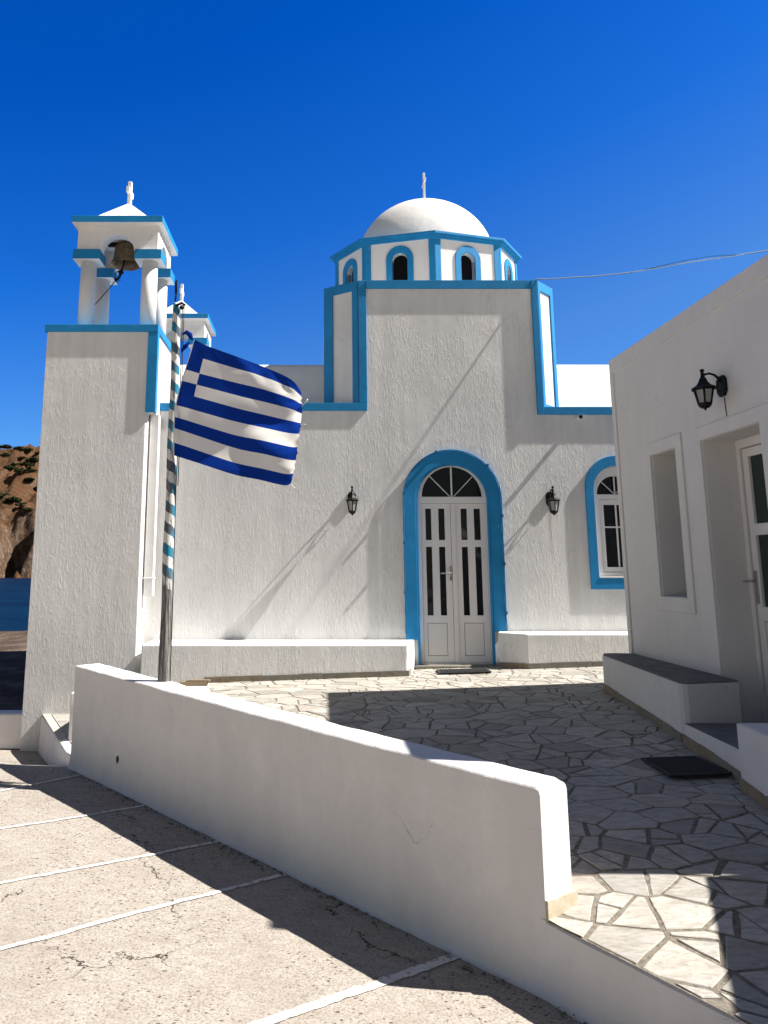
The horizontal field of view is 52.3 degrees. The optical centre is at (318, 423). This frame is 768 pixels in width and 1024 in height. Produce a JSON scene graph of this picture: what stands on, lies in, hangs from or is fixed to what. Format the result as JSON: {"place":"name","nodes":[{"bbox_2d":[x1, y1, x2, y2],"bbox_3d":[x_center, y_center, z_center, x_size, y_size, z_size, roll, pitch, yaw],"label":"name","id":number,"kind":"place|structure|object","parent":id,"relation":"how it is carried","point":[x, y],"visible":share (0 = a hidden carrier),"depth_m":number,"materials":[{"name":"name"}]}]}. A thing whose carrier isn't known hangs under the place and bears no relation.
{"place":"outdoors","nodes":[
{"label":"outdoors","id":0,"kind":"place"},
{"bbox_2d":[0,578,30,630],"bbox_3d":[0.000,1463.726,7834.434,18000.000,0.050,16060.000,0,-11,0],"label":"sea water","id":1,"kind":"structure","parent":0,"point":[14,602],"depth_m":90.36,"materials":[{"name":"blue liquid"}]},
{"bbox_2d":[0,444,39,577],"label":"hillside","id":2,"kind":"structure","parent":0,"point":[17,525],"depth_m":360.90,"materials":[{"name":"brown stone"}]},
{"bbox_2d":[0,444,12,448],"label":"hillside shrub","id":3,"kind":"object","parent":2,"relation":"on","point":[5,446],"visible":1,"depth_m":450.21,"materials":[{"name":"green plant"}]},
{"bbox_2d":[3,465,16,468],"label":"hillside shrub","id":4,"kind":"object","parent":2,"relation":"on","point":[10,466],"visible":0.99,"depth_m":402.31,"materials":[{"name":"green plant"}]},
{"bbox_2d":[5,496,22,500],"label":"hillside shrub","id":5,"kind":"object","parent":2,"relation":"on","point":[13,498],"visible":1,"depth_m":372.38,"materials":[{"name":"green plant"}]},
{"bbox_2d":[13,468,26,471],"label":"hillside shrub","id":6,"kind":"object","parent":2,"relation":"on","point":[19,470],"visible":1,"depth_m":392.19,"materials":[{"name":"green plant"}]},
{"bbox_2d":[18,461,34,466],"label":"hillside shrub","id":7,"kind":"object","parent":2,"relation":"on","point":[26,464],"visible":1,"depth_m":401.75,"materials":[{"name":"green plant"}]},
{"bbox_2d":[21,507,32,510],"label":"hillside shrub","id":8,"kind":"object","parent":2,"relation":"on","point":[27,509],"visible":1,"depth_m":360.30,"materials":[{"name":"green plant"}]},
{"bbox_2d":[26,457,38,461],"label":"hillside shrub","id":9,"kind":"object","parent":2,"relation":"on","point":[32,459],"visible":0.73,"depth_m":409.93,"materials":[{"name":"green plant"}]},
{"bbox_2d":[180,679,209,685],"bbox_3d":[-1.090,2.285,6.857,0.260,0.050,0.080,0,-11,0],"label":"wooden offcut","id":10,"kind":"object","parent":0,"point":[196,682],"visible":0.93,"depth_m":6.82,"materials":[{"name":"brown wood"}]},
{"bbox_2d":[0,631,581,1023],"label":"ground","id":11,"kind":"structure","parent":0,"point":[247,954],"depth_m":4.07,"materials":[{"name":"concrete"}]},
{"bbox_2d":[0,710,21,748],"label":"garden wall","id":12,"kind":"structure","parent":11,"relation":"on","point":[10,727],"depth_m":10.11,"materials":[{"name":"paint"}]},
{"bbox_2d":[0,774,82,790],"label":"painted line","id":13,"kind":"object","parent":11,"relation":"on","point":[40,782],"visible":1,"depth_m":6.50,"materials":[{"name":"white paint"}]},
{"bbox_2d":[42,714,70,752],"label":"wall","id":14,"kind":"structure","parent":11,"relation":"on","point":[55,728],"depth_m":9.16,"materials":[{"name":"white paint"}]},
{"bbox_2d":[68,692,73,740],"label":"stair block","id":15,"kind":"structure","parent":14,"relation":"on","point":[71,716],"depth_m":8.55,"materials":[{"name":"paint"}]},
{"bbox_2d":[51,714,70,742],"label":"landing slabs","id":16,"kind":"structure","parent":11,"relation":"on","point":[62,720],"depth_m":9.55,"materials":[{"name":"beige stone"}]},
{"bbox_2d":[0,804,145,828],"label":"painted line","id":17,"kind":"object","parent":11,"relation":"on","point":[71,817],"visible":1,"depth_m":5.71,"materials":[{"name":"white paint"}]},
{"bbox_2d":[0,840,220,883],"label":"painted line","id":18,"kind":"object","parent":11,"relation":"on","point":[92,865],"visible":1,"depth_m":4.94,"materials":[{"name":"white paint"}]},
{"bbox_2d":[0,873,285,949],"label":"painted line","id":19,"kind":"object","parent":11,"relation":"on","point":[126,914],"visible":1,"depth_m":4.29,"materials":[{"name":"white paint"}]},
{"bbox_2d":[20,173,628,750],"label":"church","id":20,"kind":"structure","parent":11,"relation":"on","point":[438,327],"depth_m":10.93,"materials":[{"name":"paint"}]},
{"bbox_2d":[95,242,140,304],"bbox_3d":[-3.064,-2.060,11.650,0.454,1.483,0.806,-10,-15,44],"label":"church bell","id":21,"kind":"object","parent":20,"relation":"on","point":[123,258],"visible":0.9,"depth_m":11.75,"materials":[{"name":"brown metal"}]},
{"bbox_2d":[346,486,357,515],"bbox_3d":[0.466,1.078,10.853,0.177,0.413,0.268,0,-11,0],"label":"wall lantern","id":22,"kind":"object","parent":20,"relation":"attached to","point":[352,500],"depth_m":10.77,"materials":[{"name":"black metal"}]},
{"bbox_2d":[421,504,454,662],"bbox_3d":[1.659,2.208,10.855,0.419,2.175,0.119,0,-11,0],"label":"door leaf","id":23,"kind":"structure","parent":20,"relation":"in","point":[438,619],"depth_m":10.87,"materials":[{"name":"white wood"}]},
{"bbox_2d":[403,449,507,633],"bbox_3d":[1.881,1.616,10.837,1.410,2.549,0.050,0,-11,0],"label":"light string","id":24,"kind":"object","parent":20,"relation":"attached to","point":[502,516],"visible":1,"depth_m":10.86,"materials":[{"name":"blue"}]},
{"bbox_2d":[450,504,490,662],"bbox_3d":[2.120,2.214,10.889,0.496,2.175,0.050,0,-11,0],"label":"door leaf","id":25,"kind":"structure","parent":20,"relation":"in","point":[470,519],"depth_m":10.87,"materials":[{"name":"white wood"}]},
{"bbox_2d":[546,486,559,515],"bbox_3d":[3.265,1.078,10.853,0.177,0.413,0.268,0,-11,0],"label":"wall lantern","id":26,"kind":"object","parent":20,"relation":"attached to","point":[552,501],"depth_m":10.77,"materials":[{"name":"black metal"}]},
{"bbox_2d":[594,467,623,577],"bbox_3d":[4.219,1.385,10.975,0.652,1.554,0.155,0,-11,0],"label":"window","id":27,"kind":"structure","parent":20,"relation":"in","point":[609,545],"depth_m":11.01,"materials":[{"name":"white wood"}]},
{"bbox_2d":[535,250,767,279],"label":"power cable","id":28,"kind":"object","parent":20,"relation":"attached to","point":[658,266],"visible":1,"depth_m":10.82,"materials":[{"name":"grey plastic"}]},
{"bbox_2d":[73,771,586,1023],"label":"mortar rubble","id":29,"kind":"object","parent":11,"relation":"on","point":[463,966],"visible":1,"depth_m":4.56,"materials":[{"name":"grey concrete"}]},
{"bbox_2d":[248,953,460,1023],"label":"painted line","id":30,"kind":"object","parent":11,"relation":"on","point":[349,992],"visible":1,"depth_m":3.62,"materials":[{"name":"white paint"}]},
{"bbox_2d":[38,663,744,1023],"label":"boundary wall","id":31,"kind":"structure","parent":11,"relation":"on","point":[466,859],"depth_m":4.43,"materials":[{"name":"paint"}]},
{"bbox_2d":[602,254,767,810],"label":"house","id":32,"kind":"structure","parent":11,"relation":"on","point":[689,670],"depth_m":7.00,"materials":[{"name":"paint"}]},
{"bbox_2d":[691,369,727,409],"bbox_3d":[3.355,-0.295,6.713,0.281,0.363,0.216,0,-11,-1],"label":"wall lantern","id":33,"kind":"object","parent":32,"relation":"attached to","point":[703,389],"depth_m":6.67,"materials":[{"name":"black metal"}]},
{"bbox_2d":[742,444,767,706],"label":"door leaf","id":34,"kind":"structure","parent":32,"relation":"in","point":[754,477],"depth_m":6.73,"materials":[{"name":"white wood"}]},
{"bbox_2d":[0,0,767,448],"label":"sky","id":35,"kind":"structure","parent":0,"point":[268,138],"materials":[{"name":"blue"}]},
{"bbox_2d":[208,667,767,1023],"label":"paving","id":36,"kind":"structure","parent":0,"point":[670,960],"depth_m":5.17,"materials":[{"name":"beige stone"}]},
{"bbox_2d":[640,756,731,776],"bbox_3d":[2.660,2.492,5.659,0.430,0.018,0.500,-2,-11,-1],"label":"doormat","id":37,"kind":"object","parent":36,"relation":"on","point":[682,766],"visible":1,"depth_m":5.62,"materials":[{"name":"black rubber"}]},
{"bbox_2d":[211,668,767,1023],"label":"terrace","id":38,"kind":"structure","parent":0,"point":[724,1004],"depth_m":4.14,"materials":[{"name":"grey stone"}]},
{"bbox_2d":[179,683,208,691],"bbox_3d":[-1.338,2.708,6.578,0.716,0.885,0.675,0,-11,0],"label":"footing","id":39,"kind":"object","parent":38,"relation":"on","point":[205,688],"visible":0.1,"depth_m":6.79,"materials":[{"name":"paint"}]},
{"bbox_2d":[158,280,185,682],"bbox_3d":[-1.274,0.745,6.700,0.109,4.193,0.143,6,-12,-29],"label":"flagpole","id":40,"kind":"object","parent":39,"relation":"on","point":[164,659],"visible":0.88,"depth_m":6.67,"materials":[{"name":"grey metal"}]},
{"bbox_2d":[173,330,307,487],"bbox_3d":[-0.668,-0.141,6.821,1.184,1.413,0.229,2,-11,-10],"label":"flag","id":41,"kind":"object","parent":40,"relation":"attached to","point":[236,415],"visible":1,"depth_m":6.80,"materials":[{"name":"blue fabric"}]},
{"bbox_2d":[436,668,491,673],"bbox_3d":[1.860,3.181,10.007,0.660,0.022,0.360,-2,-11,2],"label":"doormat","id":42,"kind":"object","parent":38,"relation":"on","point":[463,671],"visible":1,"depth_m":9.93,"materials":[{"name":"black rubber"}]}
]}

